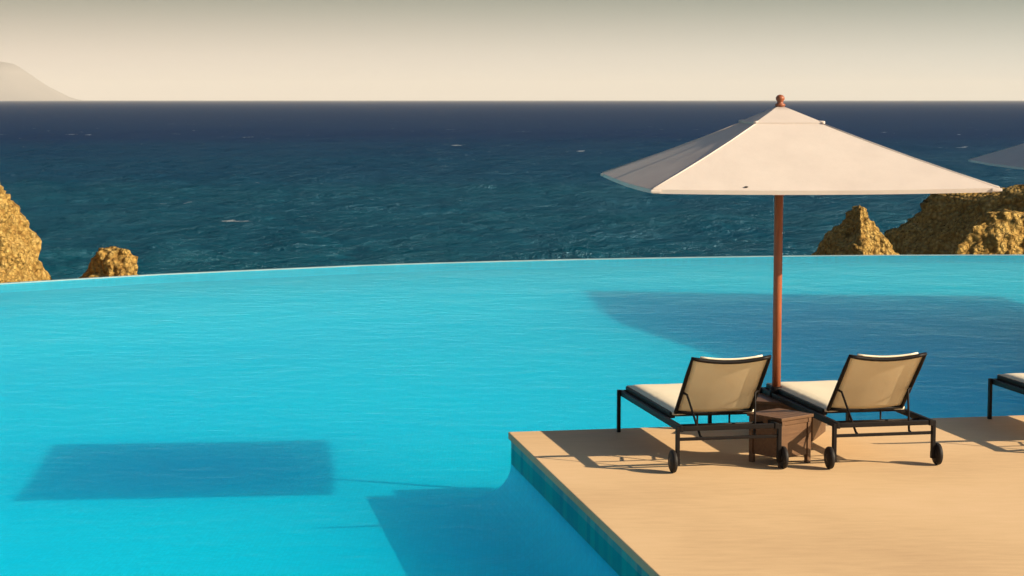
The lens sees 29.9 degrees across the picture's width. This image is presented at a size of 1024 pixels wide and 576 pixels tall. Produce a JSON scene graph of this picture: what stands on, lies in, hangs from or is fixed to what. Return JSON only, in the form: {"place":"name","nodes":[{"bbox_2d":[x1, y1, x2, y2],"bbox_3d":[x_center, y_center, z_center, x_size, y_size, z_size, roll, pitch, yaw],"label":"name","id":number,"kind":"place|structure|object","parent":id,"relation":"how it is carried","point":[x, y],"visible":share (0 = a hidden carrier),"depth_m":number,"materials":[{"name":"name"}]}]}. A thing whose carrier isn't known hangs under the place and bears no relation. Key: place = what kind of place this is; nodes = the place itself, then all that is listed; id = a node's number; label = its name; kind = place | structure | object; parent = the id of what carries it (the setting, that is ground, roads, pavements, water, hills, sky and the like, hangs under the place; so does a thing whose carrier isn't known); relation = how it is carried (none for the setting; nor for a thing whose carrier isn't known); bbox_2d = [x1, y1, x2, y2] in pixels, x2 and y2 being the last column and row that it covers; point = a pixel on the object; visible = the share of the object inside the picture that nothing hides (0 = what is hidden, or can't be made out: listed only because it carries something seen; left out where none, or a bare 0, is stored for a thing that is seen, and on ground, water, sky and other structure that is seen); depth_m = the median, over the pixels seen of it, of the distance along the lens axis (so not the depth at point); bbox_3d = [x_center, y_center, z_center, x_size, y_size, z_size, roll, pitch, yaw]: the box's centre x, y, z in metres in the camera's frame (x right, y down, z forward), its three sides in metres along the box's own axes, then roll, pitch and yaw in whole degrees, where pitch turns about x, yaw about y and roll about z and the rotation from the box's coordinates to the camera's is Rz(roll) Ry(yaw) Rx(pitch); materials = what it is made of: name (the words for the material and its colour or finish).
{"place":"outdoors","nodes":[
{"label":"outdoors","id":0,"kind":"place"},
{"bbox_2d":[0,61,83,100],"bbox_3d":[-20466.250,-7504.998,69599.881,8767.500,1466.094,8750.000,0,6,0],"label":"mountain","id":1,"kind":"structure","parent":0,"point":[17,83],"depth_m":68060.41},
{"bbox_2d":[0,263,1023,575],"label":"pool floor","id":2,"kind":"structure","parent":0,"point":[292,427],"depth_m":21.40,"materials":[{"name":"tile"}]},
{"bbox_2d":[511,442,648,575],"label":"pool wall","id":3,"kind":"structure","parent":2,"relation":"on","point":[618,560],"depth_m":12.71,"materials":[{"name":"tile"}]},
{"bbox_2d":[0,100,1023,279],"bbox_3d":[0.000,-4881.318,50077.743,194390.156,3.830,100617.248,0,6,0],"label":"sea","id":4,"kind":"structure","parent":0,"point":[168,186],"depth_m":528.92,"materials":[{"name":"liquid"}]},
{"bbox_2d":[0,185,51,282],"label":"sea rock","id":5,"kind":"object","parent":4,"relation":"in","point":[20,244],"visible":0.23,"depth_m":76.97,"materials":[{"name":"brown stone"}]},
{"bbox_2d":[79,246,137,277],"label":"sea rock","id":6,"kind":"object","parent":4,"relation":"in","point":[110,261],"visible":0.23,"depth_m":79.63,"materials":[{"name":"brown stone"}]},
{"bbox_2d":[811,205,899,254],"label":"sea rock","id":7,"kind":"object","parent":4,"relation":"in","point":[856,231],"visible":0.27,"depth_m":84.39,"materials":[{"name":"brown stone"}]},
{"bbox_2d":[884,184,1023,254],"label":"sea rock","id":8,"kind":"object","parent":4,"relation":"in","point":[941,223],"visible":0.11,"depth_m":100.13,"materials":[{"name":"brown stone"}]},
{"bbox_2d":[953,209,1023,254],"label":"sea rock","id":9,"kind":"object","parent":4,"relation":"in","point":[1000,232],"visible":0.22,"depth_m":72.79,"materials":[{"name":"brown stone"}]},
{"bbox_2d":[0,0,1023,99],"label":"sky","id":10,"kind":"structure","parent":0,"point":[80,49],"materials":[{"name":"beige"}]},
{"bbox_2d":[508,415,1023,575],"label":"pool deck","id":11,"kind":"structure","parent":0,"point":[900,505],"depth_m":12.55,"materials":[{"name":"stone"}]},
{"bbox_2d":[617,355,788,472],"bbox_3d":[1.369,0.799,14.283,0.858,0.824,1.786,-1,6,-11],"label":"sun lounger","id":12,"kind":"object","parent":11,"relation":"on","point":[709,387],"visible":1,"depth_m":13.63,"materials":[{"name":"beige fabric"}]},
{"bbox_2d":[747,408,813,467],"bbox_3d":[1.930,1.078,13.831,0.340,0.356,0.336,-5,7,-40],"label":"side table","id":13,"kind":"object","parent":11,"relation":"on","point":[796,433],"visible":0.94,"depth_m":13.75,"materials":[{"name":"brown wood"}]},
{"bbox_2d":[600,95,1001,441],"bbox_3d":[2.115,-0.171,14.879,2.535,2.641,2.535,-1,6,-5],"label":"patio umbrella","id":14,"kind":"object","parent":11,"relation":"on","point":[779,151],"visible":0.98,"depth_m":14.04,"materials":[{"name":"fabric"}]},
{"bbox_2d":[759,352,942,468],"bbox_3d":[2.489,0.785,14.423,0.858,0.824,1.786,-1,6,-11],"label":"sun lounger","id":15,"kind":"object","parent":11,"relation":"on","point":[871,383],"visible":0.97,"depth_m":13.78,"materials":[{"name":"beige fabric"}]},
{"bbox_2d":[968,143,1023,169],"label":"patio umbrella","id":16,"kind":"object","parent":11,"relation":"on","point":[1012,157],"visible":1,"depth_m":27.08,"materials":[{"name":"fabric"}]},
{"bbox_2d":[987,373,1023,418],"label":"sun lounger","id":17,"kind":"object","parent":11,"relation":"on","point":[1014,382],"visible":1,"depth_m":15.54,"materials":[{"name":"brown metal"}]},
{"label":"headland","id":18,"kind":"structure","parent":0,"visible":0},
{"bbox_2d":[0,254,1023,292],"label":"infinity wall","id":19,"kind":"structure","parent":18,"relation":"on","point":[256,273],"depth_m":32.22,"materials":[{"name":"tile"}]}
]}

